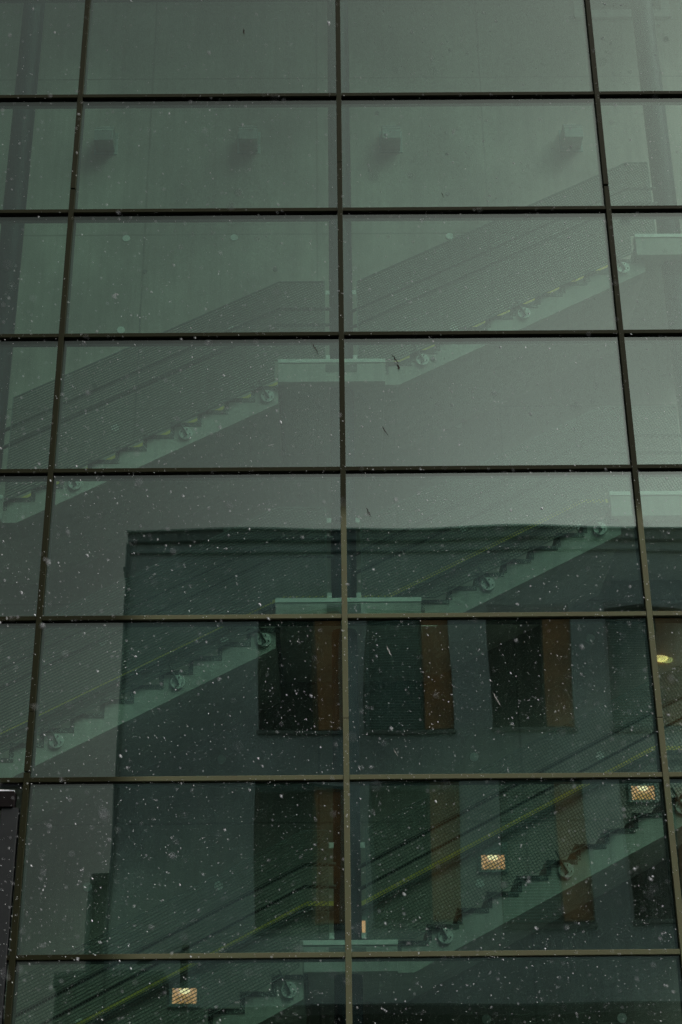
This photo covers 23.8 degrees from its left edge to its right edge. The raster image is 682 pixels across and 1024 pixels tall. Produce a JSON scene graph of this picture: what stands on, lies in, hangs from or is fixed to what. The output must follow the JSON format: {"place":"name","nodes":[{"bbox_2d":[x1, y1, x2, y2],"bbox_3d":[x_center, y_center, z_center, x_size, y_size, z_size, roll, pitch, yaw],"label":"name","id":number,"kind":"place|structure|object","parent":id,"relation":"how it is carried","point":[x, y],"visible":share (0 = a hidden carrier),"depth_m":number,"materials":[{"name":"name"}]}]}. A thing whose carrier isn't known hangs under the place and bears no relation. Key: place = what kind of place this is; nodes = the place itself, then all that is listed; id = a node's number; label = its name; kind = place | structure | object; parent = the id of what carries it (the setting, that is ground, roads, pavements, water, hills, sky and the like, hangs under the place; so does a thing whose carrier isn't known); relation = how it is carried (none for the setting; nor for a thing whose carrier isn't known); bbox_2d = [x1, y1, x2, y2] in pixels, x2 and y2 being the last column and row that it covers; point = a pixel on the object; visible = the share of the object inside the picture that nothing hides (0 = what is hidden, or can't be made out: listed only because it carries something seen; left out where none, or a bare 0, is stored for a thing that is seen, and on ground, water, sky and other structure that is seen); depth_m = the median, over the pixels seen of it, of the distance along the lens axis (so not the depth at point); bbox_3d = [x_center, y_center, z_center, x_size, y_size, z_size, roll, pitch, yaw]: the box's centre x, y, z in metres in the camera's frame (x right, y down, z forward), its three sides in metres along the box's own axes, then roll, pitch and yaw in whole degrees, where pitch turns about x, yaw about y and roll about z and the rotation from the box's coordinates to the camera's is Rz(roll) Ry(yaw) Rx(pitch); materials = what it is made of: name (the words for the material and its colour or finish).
{"place":"outdoors","nodes":[
{"label":"outdoors","id":0,"kind":"place"},
{"bbox_2d":[0,0,681,1023],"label":"glass facade","id":1,"kind":"structure","parent":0,"point":[340,214],"depth_m":17.78,"materials":[{"name":"clear glass"}]},
{"bbox_2d":[0,790,19,1023],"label":"cladding bay","id":2,"kind":"object","parent":1,"relation":"attached to","point":[10,816],"visible":1,"depth_m":15.73,"materials":[{"name":"metal"}]},
{"bbox_2d":[0,0,681,1023],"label":"snowfall","id":3,"kind":"object","parent":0,"point":[104,814],"visible":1,"depth_m":8.42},
{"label":"floor","id":4,"kind":"structure","parent":0,"visible":0},
{"bbox_2d":[0,3,44,468],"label":"steel column","id":5,"kind":"structure","parent":4,"relation":"on","point":[15,198],"depth_m":21.41,"materials":[{"name":"metal"}]},
{"bbox_2d":[327,1,362,1023],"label":"steel column","id":6,"kind":"structure","parent":4,"relation":"on","point":[339,901],"depth_m":19.07,"materials":[{"name":"metal"}]},
{"bbox_2d":[630,0,681,440],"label":"steel column","id":7,"kind":"structure","parent":4,"relation":"on","point":[658,146],"depth_m":21.61,"materials":[{"name":"metal"}]},
{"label":"ground","id":8,"kind":"structure","parent":0,"visible":0},
{"bbox_2d":[0,0,681,1023],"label":"concrete wall","id":9,"kind":"structure","parent":8,"relation":"on","point":[500,156],"depth_m":21.65,"materials":[{"name":"concrete"}]},
{"bbox_2d":[94,127,117,154],"bbox_3d":[-3.473,-5.512,23.772,0.340,0.400,0.304,0,-26,0],"label":"wall lamp","id":10,"kind":"object","parent":9,"relation":"attached to","point":[105,142],"visible":1,"depth_m":23.69,"materials":[{"name":"plastic"}]},
{"bbox_2d":[169,974,199,1006],"bbox_3d":[-1.794,5.489,18.532,0.350,0.360,0.028,0,-26,0],"label":"step light","id":11,"kind":"object","parent":9,"relation":"attached to","point":[185,992],"visible":0.69,"depth_m":18.52,"materials":[{"name":"beige"}]},
{"bbox_2d":[237,126,260,153],"bbox_3d":[-1.363,-5.528,23.785,0.340,0.400,0.304,0,-26,0],"label":"wall lamp","id":12,"kind":"object","parent":9,"relation":"attached to","point":[248,140],"visible":1,"depth_m":23.72,"materials":[{"name":"plastic"}]},
{"bbox_2d":[0,162,681,584],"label":"concrete staircase","id":13,"kind":"structure","parent":9,"relation":"attached to","point":[410,400],"depth_m":20.42,"materials":[{"name":"concrete"}]},
{"bbox_2d":[0,406,681,826],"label":"concrete staircase","id":14,"kind":"structure","parent":9,"relation":"attached to","point":[556,580],"depth_m":18.96,"materials":[{"name":"concrete"}]},
{"bbox_2d":[3,665,681,1023],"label":"concrete staircase","id":15,"kind":"structure","parent":9,"relation":"attached to","point":[527,912],"depth_m":17.32,"materials":[{"name":"concrete"}]},
{"bbox_2d":[362,909,368,938],"bbox_3d":[0.146,4.801,18.874,0.350,0.360,0.028,0,-26,0],"label":"step light","id":16,"kind":"object","parent":9,"relation":"attached to","point":[364,917],"visible":0.22,"depth_m":18.87,"materials":[{"name":"beige"}]},
{"bbox_2d":[379,125,402,152],"bbox_3d":[0.736,-5.544,23.797,0.340,0.400,0.304,0,-26,0],"label":"wall lamp","id":17,"kind":"object","parent":9,"relation":"attached to","point":[392,143],"visible":1,"depth_m":23.71,"materials":[{"name":"plastic"}]},
{"bbox_2d":[478,842,507,872],"bbox_3d":[1.807,4.106,19.219,0.350,0.360,0.028,0,-26,0],"label":"step light","id":18,"kind":"object","parent":9,"relation":"attached to","point":[492,857],"visible":0.62,"depth_m":19.21,"materials":[{"name":"beige"}]},
{"bbox_2d":[558,124,582,151],"bbox_3d":[3.406,-5.564,23.813,0.340,0.400,0.304,0,-26,0],"label":"wall lamp","id":19,"kind":"object","parent":9,"relation":"attached to","point":[573,136],"visible":0.99,"depth_m":23.75,"materials":[{"name":"plastic"}]},
{"bbox_2d":[572,0,670,18],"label":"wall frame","id":20,"kind":"object","parent":9,"relation":"attached to","point":[620,9],"visible":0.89,"depth_m":25.02,"materials":[{"name":"grey"}]},
{"bbox_2d":[628,783,657,802],"bbox_3d":[3.659,3.347,19.595,0.350,0.360,0.028,0,-26,0],"label":"step light","id":21,"kind":"object","parent":9,"relation":"attached to","point":[643,793],"visible":0.49,"depth_m":19.57,"materials":[{"name":"beige"}]}
]}

